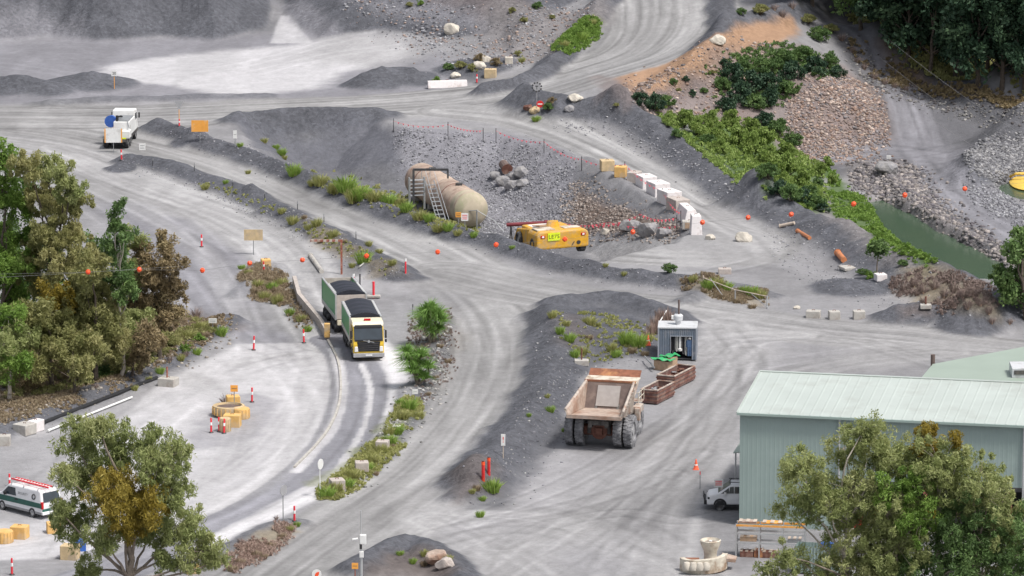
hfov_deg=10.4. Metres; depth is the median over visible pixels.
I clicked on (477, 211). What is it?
pipe stand
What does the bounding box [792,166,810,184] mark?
bright bush
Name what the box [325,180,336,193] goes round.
grass tuft
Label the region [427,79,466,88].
road barrier
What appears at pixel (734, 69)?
dark bush
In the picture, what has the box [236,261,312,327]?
island grass
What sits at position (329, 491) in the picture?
green tuft
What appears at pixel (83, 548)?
blue box
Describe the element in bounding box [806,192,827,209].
green bush
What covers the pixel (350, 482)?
green tuft
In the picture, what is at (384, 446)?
grass tuft
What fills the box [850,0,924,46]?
forest tree
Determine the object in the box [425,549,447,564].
boulder
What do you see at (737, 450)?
lean to
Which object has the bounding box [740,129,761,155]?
bright bush
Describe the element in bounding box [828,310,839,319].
concrete block
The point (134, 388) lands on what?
grass tuft
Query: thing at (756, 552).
scrap box
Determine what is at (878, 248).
round tree
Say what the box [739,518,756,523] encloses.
timber pallet
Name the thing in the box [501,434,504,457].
tall narrow sign
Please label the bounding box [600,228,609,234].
boulder
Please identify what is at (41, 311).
grove tree
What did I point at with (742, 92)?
dark bush
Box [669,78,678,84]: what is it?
green bush
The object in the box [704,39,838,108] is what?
slope weeds
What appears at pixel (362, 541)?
camera pole
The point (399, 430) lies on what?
green tuft
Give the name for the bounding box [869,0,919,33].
forest tree
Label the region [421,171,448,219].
steel steps
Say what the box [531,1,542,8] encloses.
green bush
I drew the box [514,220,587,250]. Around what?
yellow machine
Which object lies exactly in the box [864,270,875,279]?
grassy bush
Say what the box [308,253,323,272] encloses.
grey beam
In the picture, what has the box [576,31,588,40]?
green tuft
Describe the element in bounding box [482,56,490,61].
boulder
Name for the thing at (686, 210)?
concrete block
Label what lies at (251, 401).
traffic bollard
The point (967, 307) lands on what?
bare shrub
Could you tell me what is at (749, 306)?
dry tuft
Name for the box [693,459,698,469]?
traffic cone
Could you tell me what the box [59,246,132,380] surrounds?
grove tree
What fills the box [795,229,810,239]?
rusty pipe
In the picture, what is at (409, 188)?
access landing
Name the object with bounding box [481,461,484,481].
red post
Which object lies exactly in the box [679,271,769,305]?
fence weeds
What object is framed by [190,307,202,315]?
bare shrub
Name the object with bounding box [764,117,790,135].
green bush
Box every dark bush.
[631,90,652,106]
[643,91,666,111]
[689,89,696,96]
[714,95,737,110]
[719,58,727,66]
[720,61,743,82]
[726,81,751,106]
[738,69,764,92]
[753,111,774,127]
[757,71,782,90]
[761,87,779,106]
[767,178,786,194]
[777,59,807,81]
[791,186,811,203]
[804,55,828,76]
[815,202,831,212]
[827,65,847,77]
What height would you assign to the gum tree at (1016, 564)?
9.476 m
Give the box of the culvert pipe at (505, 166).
[499,160,512,173]
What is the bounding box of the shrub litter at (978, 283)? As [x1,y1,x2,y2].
[888,266,999,314]
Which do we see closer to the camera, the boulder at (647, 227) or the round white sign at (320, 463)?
the round white sign at (320, 463)
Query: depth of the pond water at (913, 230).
512.41 m
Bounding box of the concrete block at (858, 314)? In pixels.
[853,309,864,319]
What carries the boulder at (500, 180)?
on the ground at (326, 88)
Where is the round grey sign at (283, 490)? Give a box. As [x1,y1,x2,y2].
[280,485,286,519]
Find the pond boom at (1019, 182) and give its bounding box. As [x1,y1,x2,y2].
[1009,172,1023,190]
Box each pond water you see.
[871,200,999,278]
[999,183,1023,198]
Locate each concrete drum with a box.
[0,528,13,543]
[219,417,230,432]
[234,406,249,419]
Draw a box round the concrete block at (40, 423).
[28,418,43,431]
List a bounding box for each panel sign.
[104,128,121,152]
[191,120,207,131]
[244,229,262,254]
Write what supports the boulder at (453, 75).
on the ground at (326, 88)
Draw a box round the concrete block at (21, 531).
[10,524,29,539]
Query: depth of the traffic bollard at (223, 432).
412.13 m
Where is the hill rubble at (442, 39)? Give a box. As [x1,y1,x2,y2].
[342,0,595,72]
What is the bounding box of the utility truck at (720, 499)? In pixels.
[703,478,738,509]
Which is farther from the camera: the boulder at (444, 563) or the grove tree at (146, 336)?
the grove tree at (146, 336)
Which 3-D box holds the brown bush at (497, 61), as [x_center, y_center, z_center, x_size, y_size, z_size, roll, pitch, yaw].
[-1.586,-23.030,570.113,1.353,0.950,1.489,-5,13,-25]
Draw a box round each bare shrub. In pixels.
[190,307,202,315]
[217,392,232,401]
[770,4,780,10]
[778,8,788,16]
[789,1,797,8]
[838,34,848,40]
[870,70,877,79]
[900,280,910,289]
[909,276,921,287]
[916,283,932,293]
[919,295,929,302]
[928,279,942,289]
[931,296,942,302]
[939,285,950,298]
[945,298,957,306]
[946,278,961,291]
[957,287,971,298]
[961,298,974,309]
[964,285,980,296]
[969,295,991,305]
[982,303,994,314]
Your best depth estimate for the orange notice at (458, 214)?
486.15 m
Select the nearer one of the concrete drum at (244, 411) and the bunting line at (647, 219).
the concrete drum at (244, 411)
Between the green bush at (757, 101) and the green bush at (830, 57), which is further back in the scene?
the green bush at (830, 57)
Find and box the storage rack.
[735,520,806,557]
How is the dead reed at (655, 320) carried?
on the ground at (326, 88)
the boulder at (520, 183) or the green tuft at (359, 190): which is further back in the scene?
the boulder at (520, 183)
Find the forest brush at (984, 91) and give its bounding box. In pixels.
[847,36,1023,108]
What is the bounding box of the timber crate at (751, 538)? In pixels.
[740,535,756,541]
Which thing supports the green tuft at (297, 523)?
on the ground at (326, 88)
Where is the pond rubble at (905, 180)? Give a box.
[845,157,1013,266]
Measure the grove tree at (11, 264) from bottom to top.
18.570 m
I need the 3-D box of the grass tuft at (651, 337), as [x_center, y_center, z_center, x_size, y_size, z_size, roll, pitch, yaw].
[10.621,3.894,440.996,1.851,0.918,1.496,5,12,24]
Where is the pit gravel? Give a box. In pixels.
[392,127,579,253]
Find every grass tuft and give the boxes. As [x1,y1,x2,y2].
[129,385,138,390]
[176,354,185,360]
[182,329,196,338]
[191,320,209,327]
[200,183,209,189]
[250,279,264,286]
[257,290,272,298]
[270,292,285,304]
[274,277,291,283]
[277,207,287,213]
[286,215,302,224]
[295,313,306,321]
[303,223,312,229]
[308,179,313,186]
[310,216,323,227]
[311,173,329,186]
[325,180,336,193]
[326,227,339,237]
[327,481,344,491]
[342,187,365,203]
[342,468,361,479]
[361,189,384,201]
[364,240,373,246]
[365,453,379,462]
[373,443,388,450]
[375,248,383,253]
[381,426,396,434]
[386,259,396,265]
[394,195,406,205]
[395,409,411,419]
[411,208,429,220]
[413,410,427,419]
[418,549,427,556]
[429,222,444,232]
[452,229,462,235]
[467,488,477,493]
[517,57,525,62]
[546,310,558,318]
[557,40,570,45]
[562,319,572,326]
[576,344,588,354]
[579,315,599,325]
[604,340,618,351]
[638,332,655,342]
[686,274,698,282]
[708,276,727,288]
[753,288,768,298]
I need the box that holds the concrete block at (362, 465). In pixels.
[355,460,368,471]
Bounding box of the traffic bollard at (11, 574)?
[9,558,14,575]
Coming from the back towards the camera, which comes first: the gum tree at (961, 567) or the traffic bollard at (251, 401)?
the traffic bollard at (251, 401)
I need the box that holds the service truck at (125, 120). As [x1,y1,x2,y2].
[103,108,139,147]
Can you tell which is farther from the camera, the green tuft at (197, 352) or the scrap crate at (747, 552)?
the green tuft at (197, 352)
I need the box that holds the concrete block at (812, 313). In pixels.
[806,309,820,318]
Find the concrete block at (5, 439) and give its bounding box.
[0,434,10,445]
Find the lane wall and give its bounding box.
[292,276,329,338]
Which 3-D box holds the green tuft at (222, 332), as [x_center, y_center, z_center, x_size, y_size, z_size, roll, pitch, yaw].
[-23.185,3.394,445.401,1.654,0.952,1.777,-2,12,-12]
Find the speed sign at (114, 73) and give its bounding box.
[111,71,116,88]
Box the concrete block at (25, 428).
[13,421,36,435]
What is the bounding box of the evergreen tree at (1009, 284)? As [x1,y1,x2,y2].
[987,225,1023,318]
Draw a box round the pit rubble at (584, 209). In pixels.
[559,173,679,246]
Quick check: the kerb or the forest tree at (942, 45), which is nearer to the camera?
the kerb
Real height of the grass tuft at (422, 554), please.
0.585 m
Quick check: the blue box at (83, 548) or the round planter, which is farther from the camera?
the round planter
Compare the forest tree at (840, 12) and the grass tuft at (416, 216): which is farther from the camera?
the forest tree at (840, 12)
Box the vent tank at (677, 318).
[671,300,682,324]
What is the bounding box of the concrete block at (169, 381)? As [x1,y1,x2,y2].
[158,367,178,387]
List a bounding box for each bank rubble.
[961,129,1023,190]
[963,175,1023,232]
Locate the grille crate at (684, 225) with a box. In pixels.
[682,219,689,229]
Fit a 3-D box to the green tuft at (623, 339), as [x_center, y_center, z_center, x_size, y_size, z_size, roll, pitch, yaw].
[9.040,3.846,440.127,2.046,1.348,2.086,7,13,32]
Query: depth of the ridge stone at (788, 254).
475.73 m
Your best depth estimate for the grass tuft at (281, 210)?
494.67 m
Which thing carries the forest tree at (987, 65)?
on the ground at (326, 88)
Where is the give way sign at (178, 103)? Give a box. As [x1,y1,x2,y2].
[174,101,182,108]
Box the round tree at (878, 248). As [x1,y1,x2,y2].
[865,239,891,272]
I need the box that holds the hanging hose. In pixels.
[671,337,674,352]
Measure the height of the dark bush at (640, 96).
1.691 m
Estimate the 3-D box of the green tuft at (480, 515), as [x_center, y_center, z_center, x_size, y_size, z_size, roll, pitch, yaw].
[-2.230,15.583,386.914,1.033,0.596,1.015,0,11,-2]
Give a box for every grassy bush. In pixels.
[179,344,190,352]
[191,332,206,340]
[562,36,574,43]
[573,28,582,34]
[585,20,592,27]
[859,216,867,220]
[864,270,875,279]
[875,231,885,237]
[897,249,905,254]
[900,242,915,249]
[910,248,922,253]
[919,252,931,258]
[930,257,938,262]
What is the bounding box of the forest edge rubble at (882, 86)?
[837,33,1023,127]
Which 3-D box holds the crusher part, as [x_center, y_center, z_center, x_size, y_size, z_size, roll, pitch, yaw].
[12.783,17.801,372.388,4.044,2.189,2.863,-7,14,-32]
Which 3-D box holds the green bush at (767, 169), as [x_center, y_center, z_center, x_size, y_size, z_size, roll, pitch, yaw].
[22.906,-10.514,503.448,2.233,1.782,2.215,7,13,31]
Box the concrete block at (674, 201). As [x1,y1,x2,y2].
[666,196,689,212]
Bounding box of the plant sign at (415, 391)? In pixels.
[412,389,417,398]
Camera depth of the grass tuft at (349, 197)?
500.11 m
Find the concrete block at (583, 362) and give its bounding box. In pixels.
[574,348,588,365]
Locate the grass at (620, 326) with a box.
[552,309,657,361]
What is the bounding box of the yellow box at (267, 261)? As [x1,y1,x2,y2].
[261,258,270,266]
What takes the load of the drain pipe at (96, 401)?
on the ground at (326, 88)
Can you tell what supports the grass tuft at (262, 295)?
on the ground at (326, 88)
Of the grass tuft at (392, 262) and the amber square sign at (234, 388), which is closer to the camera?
the amber square sign at (234, 388)
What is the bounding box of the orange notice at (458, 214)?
[455,212,460,224]
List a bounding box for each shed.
[658,321,697,359]
[736,370,1023,533]
[922,347,1023,381]
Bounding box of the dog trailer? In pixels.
[321,276,366,331]
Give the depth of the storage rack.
375.36 m
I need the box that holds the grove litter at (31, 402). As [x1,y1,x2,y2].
[0,312,233,423]
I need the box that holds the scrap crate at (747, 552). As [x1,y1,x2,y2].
[740,548,753,556]
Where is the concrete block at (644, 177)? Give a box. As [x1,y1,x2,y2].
[635,173,656,189]
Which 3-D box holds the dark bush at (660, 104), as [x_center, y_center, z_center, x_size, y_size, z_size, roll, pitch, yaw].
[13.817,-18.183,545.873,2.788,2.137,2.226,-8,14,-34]
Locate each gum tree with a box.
[46,412,233,575]
[750,521,916,575]
[763,409,917,575]
[856,464,947,575]
[872,525,990,575]
[895,420,972,573]
[920,447,1023,575]
[987,498,1023,575]
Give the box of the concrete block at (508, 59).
[505,56,512,63]
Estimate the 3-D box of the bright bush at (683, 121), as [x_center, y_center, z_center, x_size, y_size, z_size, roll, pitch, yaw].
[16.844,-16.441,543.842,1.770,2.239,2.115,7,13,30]
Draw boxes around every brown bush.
[14,375,45,392]
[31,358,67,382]
[473,53,486,60]
[490,57,502,65]
[547,96,556,103]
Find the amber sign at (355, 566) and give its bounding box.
[352,563,357,575]
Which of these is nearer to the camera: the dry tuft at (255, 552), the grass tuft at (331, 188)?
the dry tuft at (255, 552)
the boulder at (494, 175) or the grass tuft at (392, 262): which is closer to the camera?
the grass tuft at (392, 262)
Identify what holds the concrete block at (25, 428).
on the ground at (326, 88)
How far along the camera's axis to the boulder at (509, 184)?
527.71 m
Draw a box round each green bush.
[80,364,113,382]
[442,62,453,69]
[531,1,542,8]
[542,102,553,110]
[660,94,676,105]
[661,262,677,272]
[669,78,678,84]
[670,128,683,137]
[699,87,708,92]
[699,133,716,141]
[713,76,731,89]
[736,7,746,14]
[736,59,754,71]
[744,92,766,109]
[751,57,779,74]
[755,162,780,180]
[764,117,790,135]
[769,46,797,69]
[776,79,801,94]
[778,182,804,200]
[781,131,803,146]
[790,45,817,59]
[800,184,818,192]
[806,25,831,41]
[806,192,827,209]
[812,176,823,185]
[819,50,840,68]
[855,268,869,274]
[897,259,908,265]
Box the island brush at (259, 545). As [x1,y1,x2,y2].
[221,519,296,573]
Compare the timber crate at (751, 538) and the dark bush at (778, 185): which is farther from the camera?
the dark bush at (778, 185)
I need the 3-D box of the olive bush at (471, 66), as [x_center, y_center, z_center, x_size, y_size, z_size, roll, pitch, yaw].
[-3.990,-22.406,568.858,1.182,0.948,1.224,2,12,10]
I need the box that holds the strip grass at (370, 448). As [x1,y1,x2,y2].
[315,393,424,500]
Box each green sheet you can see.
[650,356,675,370]
[659,352,679,365]
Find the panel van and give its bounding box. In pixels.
[0,478,59,516]
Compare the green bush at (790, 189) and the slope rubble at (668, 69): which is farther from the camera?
the slope rubble at (668, 69)
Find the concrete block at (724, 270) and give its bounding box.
[718,267,730,273]
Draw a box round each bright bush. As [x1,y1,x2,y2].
[661,113,675,126]
[675,108,693,127]
[688,116,706,134]
[702,109,720,127]
[710,138,728,152]
[711,122,728,138]
[721,108,741,126]
[727,124,748,145]
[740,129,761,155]
[741,116,760,133]
[757,126,777,145]
[758,144,779,164]
[773,162,788,178]
[774,140,795,155]
[777,151,800,174]
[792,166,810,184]
[813,161,827,175]
[821,156,834,166]
[827,172,837,183]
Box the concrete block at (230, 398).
[226,394,239,402]
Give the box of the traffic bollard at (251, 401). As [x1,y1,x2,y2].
[250,387,253,402]
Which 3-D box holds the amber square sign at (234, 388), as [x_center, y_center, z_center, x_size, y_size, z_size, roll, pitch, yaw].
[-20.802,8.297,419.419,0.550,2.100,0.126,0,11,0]
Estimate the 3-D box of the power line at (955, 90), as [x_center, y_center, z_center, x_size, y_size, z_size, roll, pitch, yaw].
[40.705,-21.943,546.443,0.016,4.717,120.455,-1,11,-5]
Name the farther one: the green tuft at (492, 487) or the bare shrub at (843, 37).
the bare shrub at (843, 37)
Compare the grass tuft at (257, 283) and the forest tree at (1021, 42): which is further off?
the forest tree at (1021, 42)
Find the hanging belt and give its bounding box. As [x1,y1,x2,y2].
[682,337,684,353]
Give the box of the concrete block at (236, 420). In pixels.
[223,413,241,427]
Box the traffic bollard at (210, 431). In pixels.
[209,418,213,432]
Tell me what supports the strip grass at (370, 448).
on the ground at (326, 88)
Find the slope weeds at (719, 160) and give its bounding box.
[656,106,831,212]
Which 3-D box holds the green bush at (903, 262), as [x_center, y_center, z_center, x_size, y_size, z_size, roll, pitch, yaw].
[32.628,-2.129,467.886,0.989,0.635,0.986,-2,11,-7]
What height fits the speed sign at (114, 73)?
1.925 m
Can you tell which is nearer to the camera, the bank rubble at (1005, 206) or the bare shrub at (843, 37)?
the bank rubble at (1005, 206)
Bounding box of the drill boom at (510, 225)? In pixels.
[506,220,547,239]
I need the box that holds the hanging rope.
[685,337,686,354]
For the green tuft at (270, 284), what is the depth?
464.15 m
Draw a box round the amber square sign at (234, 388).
[230,385,237,401]
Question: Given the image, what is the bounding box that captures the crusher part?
[680,537,736,574]
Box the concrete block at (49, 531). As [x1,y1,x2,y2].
[46,521,56,533]
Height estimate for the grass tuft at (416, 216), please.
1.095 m
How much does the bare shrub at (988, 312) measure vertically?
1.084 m
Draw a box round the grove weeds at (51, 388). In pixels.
[0,315,216,397]
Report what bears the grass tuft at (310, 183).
on the ground at (326, 88)
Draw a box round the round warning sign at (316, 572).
[312,569,320,575]
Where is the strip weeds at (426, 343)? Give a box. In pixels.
[406,307,460,400]
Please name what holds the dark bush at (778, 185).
on the ground at (326, 88)
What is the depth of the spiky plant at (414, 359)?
426.52 m
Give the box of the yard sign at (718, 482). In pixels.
[714,479,722,489]
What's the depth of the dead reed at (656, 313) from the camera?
449.93 m
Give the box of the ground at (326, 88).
[0,0,1023,575]
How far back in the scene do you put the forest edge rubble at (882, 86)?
563.77 m
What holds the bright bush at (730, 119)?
on the ground at (326, 88)
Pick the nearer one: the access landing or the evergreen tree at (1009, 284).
the evergreen tree at (1009, 284)
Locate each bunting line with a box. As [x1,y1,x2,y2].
[393,118,483,141]
[497,131,581,163]
[554,218,678,228]
[581,158,680,224]
[592,214,676,231]
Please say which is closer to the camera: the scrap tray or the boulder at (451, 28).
the scrap tray
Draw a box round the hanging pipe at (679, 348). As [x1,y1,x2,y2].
[678,337,681,350]
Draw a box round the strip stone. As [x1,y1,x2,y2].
[344,319,451,496]
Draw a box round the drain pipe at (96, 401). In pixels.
[44,376,157,424]
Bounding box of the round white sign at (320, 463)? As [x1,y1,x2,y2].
[318,459,322,494]
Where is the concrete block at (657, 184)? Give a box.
[646,179,669,196]
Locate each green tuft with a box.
[153,367,164,373]
[192,347,203,354]
[214,326,227,336]
[238,264,245,268]
[266,280,278,289]
[272,144,280,149]
[276,147,286,156]
[283,307,295,315]
[284,161,304,176]
[293,521,300,526]
[302,324,313,331]
[317,484,338,497]
[328,173,360,192]
[345,183,376,201]
[345,478,355,487]
[351,249,373,264]
[377,192,398,203]
[377,433,399,444]
[389,423,405,434]
[395,550,405,555]
[396,201,417,212]
[399,397,420,410]
[408,557,417,563]
[421,212,436,221]
[442,222,454,231]
[468,230,479,237]
[475,509,485,517]
[476,496,485,501]
[479,478,504,493]
[531,115,543,121]
[545,405,556,412]
[554,326,565,334]
[562,330,578,342]
[568,349,580,357]
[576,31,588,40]
[610,349,623,357]
[617,329,638,344]
[626,333,649,347]
[699,277,714,290]
[722,281,734,290]
[736,285,747,292]
[743,286,760,295]
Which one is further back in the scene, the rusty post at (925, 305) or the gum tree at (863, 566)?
the rusty post at (925, 305)
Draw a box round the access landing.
[408,177,424,208]
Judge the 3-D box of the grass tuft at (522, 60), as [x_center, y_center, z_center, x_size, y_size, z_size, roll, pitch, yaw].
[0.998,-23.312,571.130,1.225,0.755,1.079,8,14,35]
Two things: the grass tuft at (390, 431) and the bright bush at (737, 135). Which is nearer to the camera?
the grass tuft at (390, 431)
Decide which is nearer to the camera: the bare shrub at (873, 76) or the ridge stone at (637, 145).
the ridge stone at (637, 145)
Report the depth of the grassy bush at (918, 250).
469.60 m
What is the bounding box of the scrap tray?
[763,549,778,557]
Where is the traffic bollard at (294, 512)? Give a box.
[292,506,296,521]
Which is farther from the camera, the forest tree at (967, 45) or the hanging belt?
the forest tree at (967, 45)
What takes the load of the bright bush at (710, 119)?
on the ground at (326, 88)
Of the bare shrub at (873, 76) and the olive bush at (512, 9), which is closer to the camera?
the bare shrub at (873, 76)
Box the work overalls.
[686,337,691,355]
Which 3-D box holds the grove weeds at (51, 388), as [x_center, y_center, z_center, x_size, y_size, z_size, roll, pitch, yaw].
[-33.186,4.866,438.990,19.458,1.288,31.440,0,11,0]
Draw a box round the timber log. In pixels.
[779,221,794,227]
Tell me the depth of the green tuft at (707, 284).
462.08 m
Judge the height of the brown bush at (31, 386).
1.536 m
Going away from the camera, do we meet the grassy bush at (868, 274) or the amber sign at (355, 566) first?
the amber sign at (355, 566)
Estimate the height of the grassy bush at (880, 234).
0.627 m
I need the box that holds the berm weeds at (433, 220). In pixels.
[310,169,480,231]
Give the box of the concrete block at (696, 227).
[689,213,701,234]
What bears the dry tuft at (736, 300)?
on the ground at (326, 88)
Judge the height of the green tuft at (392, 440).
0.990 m
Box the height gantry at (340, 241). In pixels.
[310,240,342,273]
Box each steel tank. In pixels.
[405,163,452,208]
[431,178,487,226]
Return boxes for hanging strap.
[675,337,677,351]
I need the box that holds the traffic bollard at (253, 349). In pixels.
[251,336,255,350]
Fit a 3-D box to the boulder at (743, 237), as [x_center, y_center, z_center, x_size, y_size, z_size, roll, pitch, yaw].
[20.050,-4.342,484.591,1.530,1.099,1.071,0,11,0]
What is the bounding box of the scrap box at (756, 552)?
[754,547,763,557]
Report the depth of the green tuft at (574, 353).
436.13 m
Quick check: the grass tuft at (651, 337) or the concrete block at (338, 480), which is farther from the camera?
the grass tuft at (651, 337)
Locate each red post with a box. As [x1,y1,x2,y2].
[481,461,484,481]
[487,457,489,475]
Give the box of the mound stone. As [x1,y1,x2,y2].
[463,313,657,507]
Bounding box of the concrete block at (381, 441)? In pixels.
[375,439,389,446]
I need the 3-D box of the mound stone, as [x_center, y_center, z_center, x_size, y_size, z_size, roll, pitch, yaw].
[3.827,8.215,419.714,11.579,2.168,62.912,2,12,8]
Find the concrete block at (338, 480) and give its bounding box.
[329,477,344,489]
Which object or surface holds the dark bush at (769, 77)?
on the ground at (326, 88)
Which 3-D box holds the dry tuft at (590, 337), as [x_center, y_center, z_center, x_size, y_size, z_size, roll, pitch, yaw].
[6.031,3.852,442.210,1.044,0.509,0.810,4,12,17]
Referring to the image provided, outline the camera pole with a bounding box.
[352,511,365,575]
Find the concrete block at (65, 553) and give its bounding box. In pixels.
[60,543,79,560]
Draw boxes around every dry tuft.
[200,331,209,337]
[226,566,237,571]
[234,557,246,562]
[249,287,258,293]
[250,551,262,554]
[259,554,269,558]
[271,285,281,292]
[275,533,285,538]
[419,559,427,566]
[472,485,480,490]
[583,334,593,339]
[625,346,636,353]
[638,351,649,355]
[731,296,742,302]
[746,303,757,308]
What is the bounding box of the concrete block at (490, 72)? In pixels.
[484,68,496,78]
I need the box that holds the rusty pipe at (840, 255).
[834,249,846,262]
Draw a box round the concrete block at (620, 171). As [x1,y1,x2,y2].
[614,165,626,177]
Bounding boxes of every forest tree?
[829,0,884,30]
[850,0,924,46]
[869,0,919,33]
[873,0,937,62]
[894,0,958,70]
[903,0,940,50]
[906,0,950,50]
[921,0,957,76]
[939,0,1016,86]
[945,0,1004,72]
[956,0,1023,91]
[985,0,1022,77]
[985,0,1023,91]
[1007,3,1023,44]
[1012,0,1023,51]
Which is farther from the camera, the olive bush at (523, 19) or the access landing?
the olive bush at (523, 19)
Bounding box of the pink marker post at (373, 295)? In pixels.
[367,281,379,298]
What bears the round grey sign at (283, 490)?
on the ground at (326, 88)
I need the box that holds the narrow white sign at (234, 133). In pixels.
[233,130,236,146]
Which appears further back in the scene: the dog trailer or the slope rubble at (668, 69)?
the slope rubble at (668, 69)
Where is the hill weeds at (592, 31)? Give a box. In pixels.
[550,14,603,54]
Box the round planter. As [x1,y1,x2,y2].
[212,402,244,416]
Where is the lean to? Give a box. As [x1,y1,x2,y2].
[733,443,739,479]
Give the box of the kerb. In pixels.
[293,339,341,467]
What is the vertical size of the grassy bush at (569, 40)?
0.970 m
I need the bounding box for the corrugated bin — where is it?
[795,542,839,572]
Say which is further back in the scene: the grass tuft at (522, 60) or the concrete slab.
the grass tuft at (522, 60)
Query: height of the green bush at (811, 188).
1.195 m
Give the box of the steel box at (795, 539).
[788,536,801,542]
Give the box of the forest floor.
[845,12,1023,93]
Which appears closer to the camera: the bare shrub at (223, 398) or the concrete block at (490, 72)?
the bare shrub at (223, 398)
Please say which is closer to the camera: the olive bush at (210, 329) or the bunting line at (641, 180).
the olive bush at (210, 329)
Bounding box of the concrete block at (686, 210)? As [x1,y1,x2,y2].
[675,203,695,222]
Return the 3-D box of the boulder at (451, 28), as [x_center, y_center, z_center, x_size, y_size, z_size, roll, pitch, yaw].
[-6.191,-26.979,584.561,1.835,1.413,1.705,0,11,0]
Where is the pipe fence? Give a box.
[702,275,768,308]
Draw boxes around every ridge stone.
[552,100,748,206]
[761,200,970,326]
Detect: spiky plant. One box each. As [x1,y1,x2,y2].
[390,341,445,384]
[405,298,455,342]
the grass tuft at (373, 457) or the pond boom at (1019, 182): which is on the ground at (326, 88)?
the grass tuft at (373, 457)
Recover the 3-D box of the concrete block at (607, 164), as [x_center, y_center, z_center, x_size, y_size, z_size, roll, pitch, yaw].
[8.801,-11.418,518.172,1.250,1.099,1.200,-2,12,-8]
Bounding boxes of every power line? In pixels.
[881,58,1022,157]
[883,84,1022,175]
[892,42,1023,135]
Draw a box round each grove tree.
[0,137,37,330]
[0,178,159,337]
[0,299,41,398]
[4,148,99,315]
[11,277,83,384]
[28,324,109,392]
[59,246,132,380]
[99,196,141,375]
[102,222,156,358]
[110,316,168,375]
[134,228,191,358]
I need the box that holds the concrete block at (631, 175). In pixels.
[627,170,641,182]
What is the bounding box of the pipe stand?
[469,210,503,231]
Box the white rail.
[46,396,132,431]
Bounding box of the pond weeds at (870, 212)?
[826,166,933,266]
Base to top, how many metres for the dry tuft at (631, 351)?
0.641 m
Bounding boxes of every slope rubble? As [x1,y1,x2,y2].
[623,31,778,130]
[783,60,893,163]
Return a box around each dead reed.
[646,322,655,334]
[649,314,659,327]
[654,308,664,320]
[660,307,670,320]
[665,311,674,320]
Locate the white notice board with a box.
[209,318,216,326]
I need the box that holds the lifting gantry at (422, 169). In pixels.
[412,168,448,207]
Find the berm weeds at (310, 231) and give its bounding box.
[198,182,386,274]
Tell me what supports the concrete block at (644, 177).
on the ground at (326, 88)
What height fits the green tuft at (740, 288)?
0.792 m
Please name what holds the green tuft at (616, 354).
on the ground at (326, 88)
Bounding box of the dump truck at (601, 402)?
[564,368,643,447]
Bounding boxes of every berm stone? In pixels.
[119,157,404,279]
[163,128,684,290]
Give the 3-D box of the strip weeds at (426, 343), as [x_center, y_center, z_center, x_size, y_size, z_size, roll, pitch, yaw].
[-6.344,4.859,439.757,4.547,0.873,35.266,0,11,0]
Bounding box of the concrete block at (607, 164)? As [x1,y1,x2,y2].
[600,159,614,171]
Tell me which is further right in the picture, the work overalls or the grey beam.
the work overalls
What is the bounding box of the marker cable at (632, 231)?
[20,183,1015,273]
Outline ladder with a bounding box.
[11,477,51,487]
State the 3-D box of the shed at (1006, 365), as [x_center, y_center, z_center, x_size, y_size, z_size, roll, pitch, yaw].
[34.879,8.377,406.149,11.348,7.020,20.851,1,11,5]
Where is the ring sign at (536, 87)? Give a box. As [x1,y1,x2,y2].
[532,82,541,107]
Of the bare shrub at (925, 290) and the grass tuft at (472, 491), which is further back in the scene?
the bare shrub at (925, 290)
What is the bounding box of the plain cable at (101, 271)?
[12,266,177,276]
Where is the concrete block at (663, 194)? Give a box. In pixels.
[657,188,681,204]
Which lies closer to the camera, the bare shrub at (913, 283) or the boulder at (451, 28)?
the bare shrub at (913, 283)
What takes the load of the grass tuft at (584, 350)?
on the ground at (326, 88)
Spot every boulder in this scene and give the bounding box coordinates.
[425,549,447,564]
[435,557,454,569]
[444,23,458,34]
[450,72,460,78]
[473,61,485,69]
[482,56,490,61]
[489,171,501,179]
[495,175,510,185]
[504,180,516,189]
[506,173,516,179]
[513,166,527,178]
[516,179,528,187]
[523,104,531,110]
[529,106,540,113]
[564,105,573,111]
[567,93,583,102]
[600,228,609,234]
[619,219,640,231]
[637,222,659,237]
[656,228,671,237]
[705,234,715,239]
[709,34,725,45]
[735,232,751,241]
[874,161,897,174]
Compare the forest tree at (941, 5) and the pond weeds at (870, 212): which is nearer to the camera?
the pond weeds at (870, 212)
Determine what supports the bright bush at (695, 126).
on the ground at (326, 88)
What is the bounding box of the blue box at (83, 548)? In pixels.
[75,538,85,551]
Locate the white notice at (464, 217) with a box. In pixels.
[461,213,467,228]
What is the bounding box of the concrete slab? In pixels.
[838,265,855,270]
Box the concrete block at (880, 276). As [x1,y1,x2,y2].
[874,272,886,281]
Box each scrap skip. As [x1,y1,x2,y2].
[640,380,674,403]
[656,364,695,388]
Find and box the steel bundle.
[762,519,781,523]
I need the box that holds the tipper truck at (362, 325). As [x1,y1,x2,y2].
[341,298,386,358]
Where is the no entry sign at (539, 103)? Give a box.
[537,101,542,106]
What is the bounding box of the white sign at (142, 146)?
[139,143,145,149]
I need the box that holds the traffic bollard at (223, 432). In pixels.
[222,419,226,433]
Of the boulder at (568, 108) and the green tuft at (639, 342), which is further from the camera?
the boulder at (568, 108)
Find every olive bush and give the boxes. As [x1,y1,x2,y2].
[0,368,23,386]
[167,335,182,345]
[204,326,216,332]
[454,61,467,68]
[467,63,477,71]
[508,7,515,13]
[513,50,522,56]
[519,17,527,21]
[752,3,769,14]
[801,13,817,24]
[823,23,839,32]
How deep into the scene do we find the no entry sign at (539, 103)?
544.88 m
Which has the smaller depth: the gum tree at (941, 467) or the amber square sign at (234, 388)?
the gum tree at (941, 467)
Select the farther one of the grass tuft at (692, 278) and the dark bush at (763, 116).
the dark bush at (763, 116)
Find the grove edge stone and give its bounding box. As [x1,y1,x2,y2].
[0,317,237,431]
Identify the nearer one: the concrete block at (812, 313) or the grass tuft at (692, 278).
the concrete block at (812, 313)

